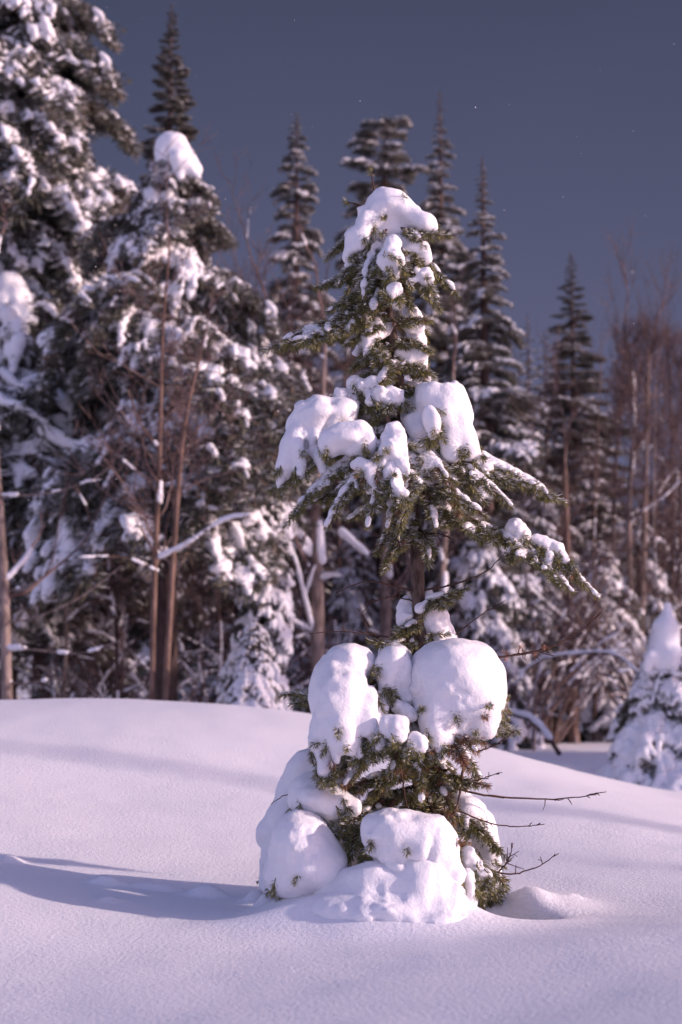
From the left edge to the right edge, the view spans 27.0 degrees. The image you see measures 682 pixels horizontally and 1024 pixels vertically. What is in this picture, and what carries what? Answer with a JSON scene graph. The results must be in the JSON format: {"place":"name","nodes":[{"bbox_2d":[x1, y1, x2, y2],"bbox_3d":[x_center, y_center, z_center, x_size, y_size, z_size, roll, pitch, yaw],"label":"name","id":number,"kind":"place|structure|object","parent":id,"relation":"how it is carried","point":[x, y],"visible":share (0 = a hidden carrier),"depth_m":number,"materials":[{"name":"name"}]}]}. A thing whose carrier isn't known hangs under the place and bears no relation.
{"place":"outdoors","nodes":[
{"label":"outdoors","id":0,"kind":"place"},
{"bbox_2d":[0,653,681,1023],"bbox_3d":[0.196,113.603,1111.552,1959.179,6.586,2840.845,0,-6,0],"label":"snowy ground","id":1,"kind":"structure","parent":0,"point":[130,857],"depth_m":4.38,"materials":[{"name":"white snow"}]},
{"bbox_2d":[0,589,140,699],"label":"spruce tree","id":2,"kind":"object","parent":1,"relation":"on","point":[43,630],"visible":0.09,"depth_m":15.96,"materials":[{"name":"green plant"}]},
{"bbox_2d":[0,178,143,699],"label":"birch tree","id":3,"kind":"object","parent":1,"relation":"on","point":[7,646],"visible":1,"depth_m":12.45,"materials":[{"name":"brown plant"}]},
{"bbox_2d":[34,590,134,698],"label":"spruce tree","id":4,"kind":"object","parent":1,"relation":"on","point":[100,626],"visible":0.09,"depth_m":17.55,"materials":[{"name":"green plant"}]},
{"bbox_2d":[0,640,180,699],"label":"bare shrub","id":5,"kind":"object","parent":1,"relation":"on","point":[55,685],"visible":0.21,"depth_m":15.57,"materials":[{"name":"brown plant"}]},
{"bbox_2d":[17,287,179,697],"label":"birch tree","id":6,"kind":"object","parent":1,"relation":"on","point":[65,619],"visible":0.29,"depth_m":15.63,"materials":[{"name":"brown plant"}]},
{"bbox_2d":[31,623,183,698],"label":"spruce tree","id":7,"kind":"object","parent":1,"relation":"on","point":[36,677],"depth_m":19.29,"materials":[{"name":"green plant"}]},
{"bbox_2d":[12,591,216,701],"bbox_3d":[-2.821,1.741,16.874,3.227,2.547,2.454,5,-8,-40],"label":"bare shrub","id":8,"kind":"object","parent":1,"relation":"on","point":[100,671],"visible":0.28,"depth_m":16.48,"materials":[{"name":"brown plant"}]},
{"bbox_2d":[0,0,236,699],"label":"spruce tree","id":9,"kind":"object","parent":1,"relation":"on","point":[59,189],"visible":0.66,"depth_m":16.41,"materials":[{"name":"green plant"}]},
{"bbox_2d":[12,264,236,698],"bbox_3d":[-2.242,-0.103,15.354,2.257,5.856,3.014,4,-7,-34],"label":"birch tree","id":10,"kind":"object","parent":1,"relation":"on","point":[117,655],"visible":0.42,"depth_m":14.94,"materials":[{"name":"brown plant"}]},
{"bbox_2d":[61,529,216,698],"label":"spruce tree","id":11,"kind":"object","parent":1,"relation":"on","point":[131,633],"depth_m":19.16,"materials":[{"name":"green plant"}]},
{"bbox_2d":[48,120,283,700],"bbox_3d":[-1.326,-0.533,12.540,2.367,5.976,1.953,0,-6,0],"label":"birch tree","id":12,"kind":"object","parent":1,"relation":"on","point":[157,557],"visible":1,"depth_m":12.39,"materials":[{"name":"brown plant"}]},
{"bbox_2d":[16,131,321,700],"bbox_3d":[-1.672,-0.516,14.685,3.186,6.993,4.103,0,-6,0],"label":"spruce tree","id":13,"kind":"object","parent":1,"relation":"on","point":[247,542],"visible":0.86,"depth_m":13.95,"materials":[{"name":"green plant"}]},
{"bbox_2d":[138,3,221,699],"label":"spruce tree","id":14,"kind":"object","parent":1,"relation":"on","point":[177,103],"visible":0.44,"depth_m":22.72,"materials":[{"name":"green plant"}]},
{"bbox_2d":[75,576,310,702],"bbox_3d":[-1.325,1.887,16.091,3.499,2.194,2.590,0,-6,0],"label":"bare shrub","id":15,"kind":"object","parent":1,"relation":"on","point":[203,682],"visible":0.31,"depth_m":15.80,"materials":[{"name":"brown plant"}]},
{"bbox_2d":[73,271,373,702],"bbox_3d":[-1.200,0.119,15.860,3.165,5.663,2.784,-5,-8,43],"label":"birch tree","id":16,"kind":"object","parent":1,"relation":"on","point":[219,656],"visible":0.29,"depth_m":15.88,"materials":[{"name":"brown plant"}]},
{"bbox_2d":[147,497,339,667],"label":"spruce tree","id":17,"kind":"object","parent":1,"relation":"on","point":[188,644],"visible":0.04,"depth_m":20.20,"materials":[{"name":"green plant"}]},
{"bbox_2d":[224,620,281,708],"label":"spruce tree","id":18,"kind":"object","parent":1,"relation":"on","point":[251,686],"visible":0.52,"depth_m":11.82,"materials":[{"name":"white plant"}]},
{"bbox_2d":[215,458,294,710],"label":"spruce tree","id":19,"kind":"object","parent":1,"relation":"on","point":[268,617],"visible":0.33,"depth_m":13.80,"materials":[{"name":"white plant"}]},
{"bbox_2d":[178,208,368,674],"bbox_3d":[-0.730,-0.170,14.635,2.123,5.864,1.116,0,-6,0],"label":"birch tree","id":20,"kind":"object","parent":1,"relation":"on","point":[313,547],"visible":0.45,"depth_m":14.56,"materials":[{"name":"brown plant"}]},
{"bbox_2d":[195,126,353,398],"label":"birch tree","id":21,"kind":"object","parent":1,"relation":"on","point":[263,286],"visible":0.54,"depth_m":15.30,"materials":[{"name":"brown plant"}]},
{"bbox_2d":[203,112,360,702],"bbox_3d":[-0.908,-1.603,25.234,3.107,11.418,3.036,0,-6,0],"label":"spruce tree","id":22,"kind":"object","parent":1,"relation":"on","point":[294,256],"visible":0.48,"depth_m":25.58,"materials":[{"name":"green plant"}]},
{"bbox_2d":[224,193,345,393],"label":"birch tree","id":23,"kind":"object","parent":1,"relation":"on","point":[294,355],"visible":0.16,"depth_m":24.27,"materials":[{"name":"brown plant"}]},
{"bbox_2d":[233,291,361,711],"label":"birch tree","id":24,"kind":"object","parent":1,"relation":"on","point":[296,625],"visible":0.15,"depth_m":18.90,"materials":[{"name":"brown plant"}]},
{"bbox_2d":[263,809,347,898],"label":"snow clump","id":25,"kind":"object","parent":1,"relation":"on","point":[305,845],"visible":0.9,"depth_m":4.13,"materials":[{"name":"white snow"}]},
{"bbox_2d":[256,748,365,897],"bbox_3d":[-0.066,1.006,4.496,0.406,0.512,0.266,0,-6,0],"label":"snow clump","id":26,"kind":"object","parent":1,"relation":"on","point":[297,764],"visible":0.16,"depth_m":4.45,"materials":[{"name":"white snow"}]},
{"bbox_2d":[235,550,392,711],"bbox_3d":[0.143,1.760,19.025,3.070,3.002,3.327,4,-7,-38],"label":"bare shrub","id":27,"kind":"object","parent":1,"relation":"on","point":[350,640],"visible":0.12,"depth_m":18.70,"materials":[{"name":"brown plant"}]},
{"bbox_2d":[278,330,371,567],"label":"birch tree","id":28,"kind":"object","parent":1,"relation":"on","point":[345,365],"visible":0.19,"depth_m":22.25,"materials":[{"name":"brown plant"}]},
{"bbox_2d":[296,528,380,713],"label":"spruce tree","id":29,"kind":"object","parent":1,"relation":"on","point":[357,623],"visible":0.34,"depth_m":20.20,"materials":[{"name":"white plant"}]},
{"bbox_2d":[286,369,391,710],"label":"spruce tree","id":30,"kind":"object","parent":1,"relation":"on","point":[328,591],"visible":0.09,"depth_m":23.27,"materials":[{"name":"green plant"}]},
{"bbox_2d":[17,348,676,699],"bbox_3d":[-0.416,-1.641,38.769,54.514,17.505,19.692,0,-6,0],"label":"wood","id":31,"kind":"object","parent":1,"relation":"on","point":[142,672],"visible":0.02,"depth_m":35.91,"materials":[{"name":"brown wood"}]},
{"bbox_2d":[331,330,423,631],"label":"spruce tree","id":32,"kind":"object","parent":1,"relation":"on","point":[376,522],"visible":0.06,"depth_m":24.63,"materials":[{"name":"green plant"}]},
{"bbox_2d":[308,381,450,649],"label":"birch tree","id":33,"kind":"object","parent":1,"relation":"on","point":[363,559],"visible":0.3,"depth_m":19.95,"materials":[{"name":"brown plant"}]},
{"bbox_2d":[327,114,448,606],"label":"spruce tree","id":34,"kind":"object","parent":1,"relation":"on","point":[383,170],"visible":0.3,"depth_m":26.62,"materials":[{"name":"green plant"}]},
{"bbox_2d":[324,546,452,651],"bbox_3d":[1.460,1.914,20.253,4.192,2.956,3.528,2,-6,-20],"label":"bare shrub","id":35,"kind":"object","parent":1,"relation":"on","point":[392,614],"visible":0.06,"depth_m":18.80,"materials":[{"name":"brown plant"}]},
{"bbox_2d":[352,356,427,707],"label":"spruce tree","id":36,"kind":"object","parent":1,"relation":"on","point":[385,622],"visible":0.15,"depth_m":17.96,"materials":[{"name":"brown plant"}]},
{"bbox_2d":[310,859,473,923],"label":"snow clump","id":37,"kind":"object","parent":1,"relation":"on","point":[428,891],"visible":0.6,"depth_m":4.01,"materials":[{"name":"white snow"}]},
{"bbox_2d":[360,807,465,884],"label":"snow clump","id":38,"kind":"object","parent":37,"relation":"on","point":[391,832],"visible":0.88,"depth_m":4.07,"materials":[{"name":"white snow"}]},
{"bbox_2d":[256,165,603,909],"bbox_3d":[0.213,0.077,4.514,1.008,2.429,0.772,3,-7,-31],"label":"fir tree","id":39,"kind":"object","parent":1,"relation":"on","point":[432,479],"visible":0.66,"depth_m":4.39,"materials":[{"name":"green plant"}]},
{"bbox_2d":[275,395,358,487],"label":"snow clump","id":40,"kind":"object","parent":39,"relation":"on","point":[310,419],"visible":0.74,"depth_m":4.39,"materials":[{"name":"white snow"}]},
{"bbox_2d":[287,771,361,837],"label":"snow clump","id":41,"kind":"object","parent":39,"relation":"on","point":[309,796],"visible":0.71,"depth_m":4.24,"materials":[{"name":"white snow"}]},
{"bbox_2d":[308,643,378,783],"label":"snow clump","id":42,"kind":"object","parent":39,"relation":"on","point":[343,694],"visible":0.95,"depth_m":4.19,"materials":[{"name":"white snow"}]},
{"bbox_2d":[318,420,376,458],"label":"snow clump","id":43,"kind":"object","parent":39,"relation":"on","point":[347,438],"visible":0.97,"depth_m":4.29,"materials":[{"name":"white snow"}]},
{"bbox_2d":[350,457,378,494],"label":"snow clump","id":44,"kind":"object","parent":39,"relation":"on","point":[367,466],"visible":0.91,"depth_m":4.24,"materials":[{"name":"white snow"}]},
{"bbox_2d":[332,375,404,407],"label":"snow clump","id":45,"kind":"object","parent":39,"relation":"on","point":[391,393],"visible":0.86,"depth_m":4.46,"materials":[{"name":"white snow"}]},
{"bbox_2d":[352,322,393,362],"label":"snow clump","id":46,"kind":"object","parent":39,"relation":"on","point":[365,343],"visible":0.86,"depth_m":4.52,"materials":[{"name":"white snow"}]},
{"bbox_2d":[354,699,417,758],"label":"snow clump","id":47,"kind":"object","parent":39,"relation":"on","point":[408,710],"visible":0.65,"depth_m":4.24,"materials":[{"name":"white snow"}]},
{"bbox_2d":[342,186,437,262],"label":"snow clump","id":48,"kind":"object","parent":39,"relation":"on","point":[407,213],"visible":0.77,"depth_m":4.53,"materials":[{"name":"white snow"}]},
{"bbox_2d":[370,421,409,482],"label":"snow clump","id":49,"kind":"object","parent":39,"relation":"on","point":[393,436],"visible":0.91,"depth_m":4.26,"materials":[{"name":"white snow"}]},
{"bbox_2d":[376,234,404,281],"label":"snow clump","id":50,"kind":"object","parent":39,"relation":"on","point":[392,243],"visible":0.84,"depth_m":4.41,"materials":[{"name":"white snow"}]},
{"bbox_2d":[374,640,412,706],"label":"snow clump","id":51,"kind":"object","parent":39,"relation":"on","point":[394,659],"visible":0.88,"depth_m":4.29,"materials":[{"name":"white snow"}]},
{"bbox_2d":[379,714,408,744],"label":"snow clump","id":52,"kind":"object","parent":39,"relation":"on","point":[395,725],"visible":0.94,"depth_m":4.13,"materials":[{"name":"white snow"}]},
{"bbox_2d":[386,282,402,298],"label":"snow clump","id":53,"kind":"object","parent":39,"relation":"on","point":[393,289],"visible":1,"depth_m":4.38,"materials":[{"name":"white snow"}]},
{"bbox_2d":[382,460,408,498],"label":"snow clump","id":54,"kind":"object","parent":39,"relation":"on","point":[397,486],"visible":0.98,"depth_m":4.22,"materials":[{"name":"white snow"}]},
{"bbox_2d":[396,595,412,625],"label":"snow clump","id":55,"kind":"object","parent":39,"relation":"on","point":[404,613],"visible":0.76,"depth_m":4.49,"materials":[{"name":"white snow"}]},
{"bbox_2d":[394,305,430,387],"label":"snow clump","id":56,"kind":"object","parent":39,"relation":"on","point":[414,354],"visible":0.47,"depth_m":4.57,"materials":[{"name":"white snow"}]},
{"bbox_2d":[395,234,432,265],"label":"snow clump","id":57,"kind":"object","parent":39,"relation":"on","point":[414,247],"visible":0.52,"depth_m":4.49,"materials":[{"name":"white snow"}]},
{"bbox_2d":[404,731,428,753],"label":"snow clump","id":58,"kind":"object","parent":39,"relation":"on","point":[419,740],"visible":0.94,"depth_m":4.12,"materials":[{"name":"white snow"}]},
{"bbox_2d":[406,267,434,286],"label":"snow clump","id":59,"kind":"object","parent":39,"relation":"on","point":[420,275],"visible":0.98,"depth_m":4.42,"materials":[{"name":"white snow"}]},
{"bbox_2d":[422,405,440,439],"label":"snow clump","id":60,"kind":"object","parent":39,"relation":"on","point":[431,419],"visible":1,"depth_m":4.34,"materials":[{"name":"white snow"}]},
{"bbox_2d":[414,590,457,642],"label":"snow clump","id":61,"kind":"object","parent":39,"relation":"on","point":[436,621],"visible":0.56,"depth_m":4.47,"materials":[{"name":"white snow"}]},
{"bbox_2d":[400,380,480,462],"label":"snow clump","id":62,"kind":"object","parent":39,"relation":"on","point":[452,397],"visible":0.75,"depth_m":4.40,"materials":[{"name":"white snow"}]},
{"bbox_2d":[410,638,506,753],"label":"snow clump","id":63,"kind":"object","parent":39,"relation":"on","point":[466,679],"visible":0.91,"depth_m":4.21,"materials":[{"name":"white snow"}]},
{"bbox_2d":[464,868,477,905],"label":"snow clump","id":64,"kind":"object","parent":39,"relation":"on","point":[470,880],"visible":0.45,"depth_m":4.14,"materials":[{"name":"white snow"}]},
{"bbox_2d":[451,790,501,896],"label":"snow clump","id":65,"kind":"object","parent":39,"relation":"on","point":[470,804],"visible":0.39,"depth_m":4.38,"materials":[{"name":"white snow"}]},
{"bbox_2d":[460,845,492,886],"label":"snow clump","id":66,"kind":"object","parent":39,"relation":"on","point":[470,859],"visible":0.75,"depth_m":4.20,"materials":[{"name":"white snow"}]},
{"bbox_2d":[504,518,530,553],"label":"snow clump","id":67,"kind":"object","parent":39,"relation":"on","point":[515,527],"visible":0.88,"depth_m":4.41,"materials":[{"name":"white snow"}]},
{"bbox_2d":[530,533,576,573],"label":"snow clump","id":68,"kind":"object","parent":39,"relation":"on","point":[545,541],"visible":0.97,"depth_m":4.42,"materials":[{"name":"white snow"}]},
{"bbox_2d":[373,91,494,596],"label":"spruce tree","id":69,"kind":"object","parent":1,"relation":"on","point":[441,255],"visible":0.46,"depth_m":27.46,"materials":[{"name":"green plant"}]},
{"bbox_2d":[425,253,483,596],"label":"birch tree","id":70,"kind":"object","parent":1,"relation":"on","point":[442,578],"visible":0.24,"depth_m":18.52,"materials":[{"name":"brown plant"}]},
{"bbox_2d":[297,465,640,688],"bbox_3d":[2.065,1.658,22.479,6.398,4.371,5.822,4,-7,-37],"label":"bare shrub","id":71,"kind":"object","parent":1,"relation":"on","point":[394,607],"visible":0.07,"depth_m":21.04,"materials":[{"name":"brown plant"}]},
{"bbox_2d":[391,357,553,705],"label":"spruce tree","id":72,"kind":"object","parent":1,"relation":"on","point":[422,512],"visible":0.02,"depth_m":23.11,"materials":[{"name":"green plant"}]},
{"bbox_2d":[426,398,535,631],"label":"birch tree","id":73,"kind":"object","parent":1,"relation":"on","point":[477,518],"visible":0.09,"depth_m":19.48,"materials":[{"name":"brown plant"}]},
{"bbox_2d":[424,157,562,674],"bbox_3d":[1.979,-0.825,20.095,2.156,8.739,2.532,-3,-6,24],"label":"spruce tree","id":74,"kind":"object","parent":1,"relation":"on","point":[503,441],"visible":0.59,"depth_m":20.06,"materials":[{"name":"green plant"}]},
{"bbox_2d":[450,537,545,749],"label":"spruce tree","id":75,"kind":"object","parent":1,"relation":"on","point":[493,581],"visible":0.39,"depth_m":18.61,"materials":[{"name":"white plant"}]},
{"bbox_2d":[367,566,681,745],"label":"bare shrub","id":76,"kind":"object","parent":1,"relation":"on","point":[554,703],"visible":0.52,"depth_m":18.31,"materials":[{"name":"brown plant"}]},
{"bbox_2d":[493,343,559,619],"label":"birch tree","id":77,"kind":"object","parent":1,"relation":"on","point":[515,356],"visible":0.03,"depth_m":22.54,"materials":[{"name":"brown plant"}]},
{"bbox_2d":[447,382,611,750],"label":"birch tree","id":78,"kind":"object","parent":1,"relation":"on","point":[536,639],"visible":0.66,"depth_m":17.86,"materials":[{"name":"brown plant"}]},
{"bbox_2d":[519,313,549,446],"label":"spruce tree","id":79,"kind":"object","parent":1,"relation":"on","point":[527,381],"visible":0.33,"depth_m":41.63,"materials":[{"name":"green plant"}]},
{"bbox_2d":[510,708,561,755],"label":"fallen branch","id":80,"kind":"object","parent":1,"relation":"on","point":[536,722],"visible":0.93,"depth_m":15.11,"materials":[{"name":"white plant"}]},
{"bbox_2d":[502,384,586,564],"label":"spruce tree","id":81,"kind":"object","parent":1,"relation":"on","point":[540,426],"visible":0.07,"depth_m":24.87,"materials":[{"name":"green plant"}]},
{"bbox_2d":[452,602,644,743],"bbox_3d":[2.776,2.052,19.391,2.630,2.417,2.920,-2,-6,21],"label":"bare shrub","id":82,"kind":"object","parent":1,"relation":"on","point":[557,739],"visible":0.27,"depth_m":19.26,"materials":[{"name":"brown plant"}]},
{"bbox_2d":[513,499,584,738],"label":"spruce tree","id":83,"kind":"object","parent":1,"relation":"on","point":[537,511],"visible":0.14,"depth_m":22.27,"materials":[{"name":"green plant"}]},
{"bbox_2d":[529,330,568,501],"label":"spruce tree","id":84,"kind":"object","parent":1,"relation":"on","point":[544,365],"visible":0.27,"depth_m":38.55,"materials":[{"name":"green plant"}]},
{"bbox_2d":[520,311,618,554],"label":"birch tree","id":85,"kind":"object","parent":1,"relation":"on","point":[560,468],"visible":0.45,"depth_m":24.25,"materials":[{"name":"brown plant"}]},
{"bbox_2d":[505,649,637,746],"bbox_3d":[2.738,2.201,16.863,1.598,1.151,0.054,0,-6,0],"label":"fallen branch","id":86,"kind":"object","parent":1,"relation":"on","point":[631,666],"visible":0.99,"depth_m":16.90,"materials":[{"name":"white plant"}]},
{"bbox_2d":[527,337,631,741],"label":"birch tree","id":87,"kind":"object","parent":1,"relation":"on","point":[561,519],"visible":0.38,"depth_m":21.13,"materials":[{"name":"brown plant"}]},
{"bbox_2d":[520,253,648,539],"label":"spruce tree","id":88,"kind":"object","parent":1,"relation":"on","point":[583,358],"visible":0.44,"depth_m":34.29,"materials":[{"name":"green plant"}]},
{"bbox_2d":[536,396,645,742],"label":"birch tree","id":89,"kind":"object","parent":1,"relation":"on","point":[572,732],"visible":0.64,"depth_m":19.85,"materials":[{"name":"brown plant"}]},
{"bbox_2d":[562,425,625,574],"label":"spruce tree","id":90,"kind":"object","parent":1,"relation":"on","point":[604,518],"visible":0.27,"depth_m":26.89,"materials":[{"name":"green plant"}]},
{"bbox_2d":[543,537,646,741],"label":"spruce tree","id":91,"kind":"object","parent":1,"relation":"on","point":[604,716],"visible":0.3,"depth_m":20.94,"materials":[{"name":"white plant"}]},
{"bbox_2d":[519,281,681,741],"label":"birch tree","id":92,"kind":"object","parent":1,"relation":"on","point":[640,639],"visible":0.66,"depth_m":20.52,"materials":[{"name":"brown plant"}]},
{"bbox_2d":[524,518,681,704],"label":"bare shrub","id":93,"kind":"object","parent":1,"relation":"on","point":[622,677],"visible":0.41,"depth_m":19.76,"materials":[{"name":"brown plant"}]},
{"bbox_2d":[524,545,681,731],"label":"bare shrub","id":94,"kind":"object","parent":1,"relation":"on","point":[604,611],"visible":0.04,"depth_m":20.31,"materials":[{"name":"brown plant"}]},
{"bbox_2d":[552,260,660,564],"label":"birch tree","id":95,"kind":"object","parent":1,"relation":"on","point":[613,518],"visible":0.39,"depth_m":26.26,"materials":[{"name":"brown plant"}]},
{"bbox_2d":[559,211,681,632],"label":"birch tree","id":96,"kind":"object","parent":1,"relation":"on","point":[631,373],"visible":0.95,"depth_m":22.21,"materials":[{"name":"brown plant"}]},
{"bbox_2d":[596,602,681,791],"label":"spruce tree","id":97,"kind":"object","parent":1,"relation":"on","point":[645,736],"visible":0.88,"depth_m":12.93,"materials":[{"name":"white plant"}]},
{"bbox_2d":[610,252,681,623],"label":"birch tree","id":98,"kind":"object","parent":1,"relation":"on","point":[669,371],"visible":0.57,"depth_m":23.69,"materials":[{"name":"brown plant"}]},
{"bbox_2d":[612,244,681,673],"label":"birch tree","id":99,"kind":"object","parent":1,"relation":"on","point":[663,532],"visible":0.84,"depth_m":19.65,"materials":[{"name":"brown plant"}]},
{"bbox_2d":[614,516,680,636],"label":"spruce tree","id":100,"kind":"object","parent":1,"relation":"on","point":[650,611],"visible":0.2,"depth_m":22.90,"materials":[{"name":"green plant"}]},
{"bbox_2d":[634,456,681,632],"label":"spruce tree","id":101,"kind":"object","parent":1,"relation":"on","point":[660,550],"visible":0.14,"depth_m":24.95,"materials":[{"name":"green plant"}]},
{"bbox_2d":[5,0,681,652],"label":"sky","id":102,"kind":"structure","parent":0,"point":[569,148],"materials":[{"name":"blue"}]}
]}

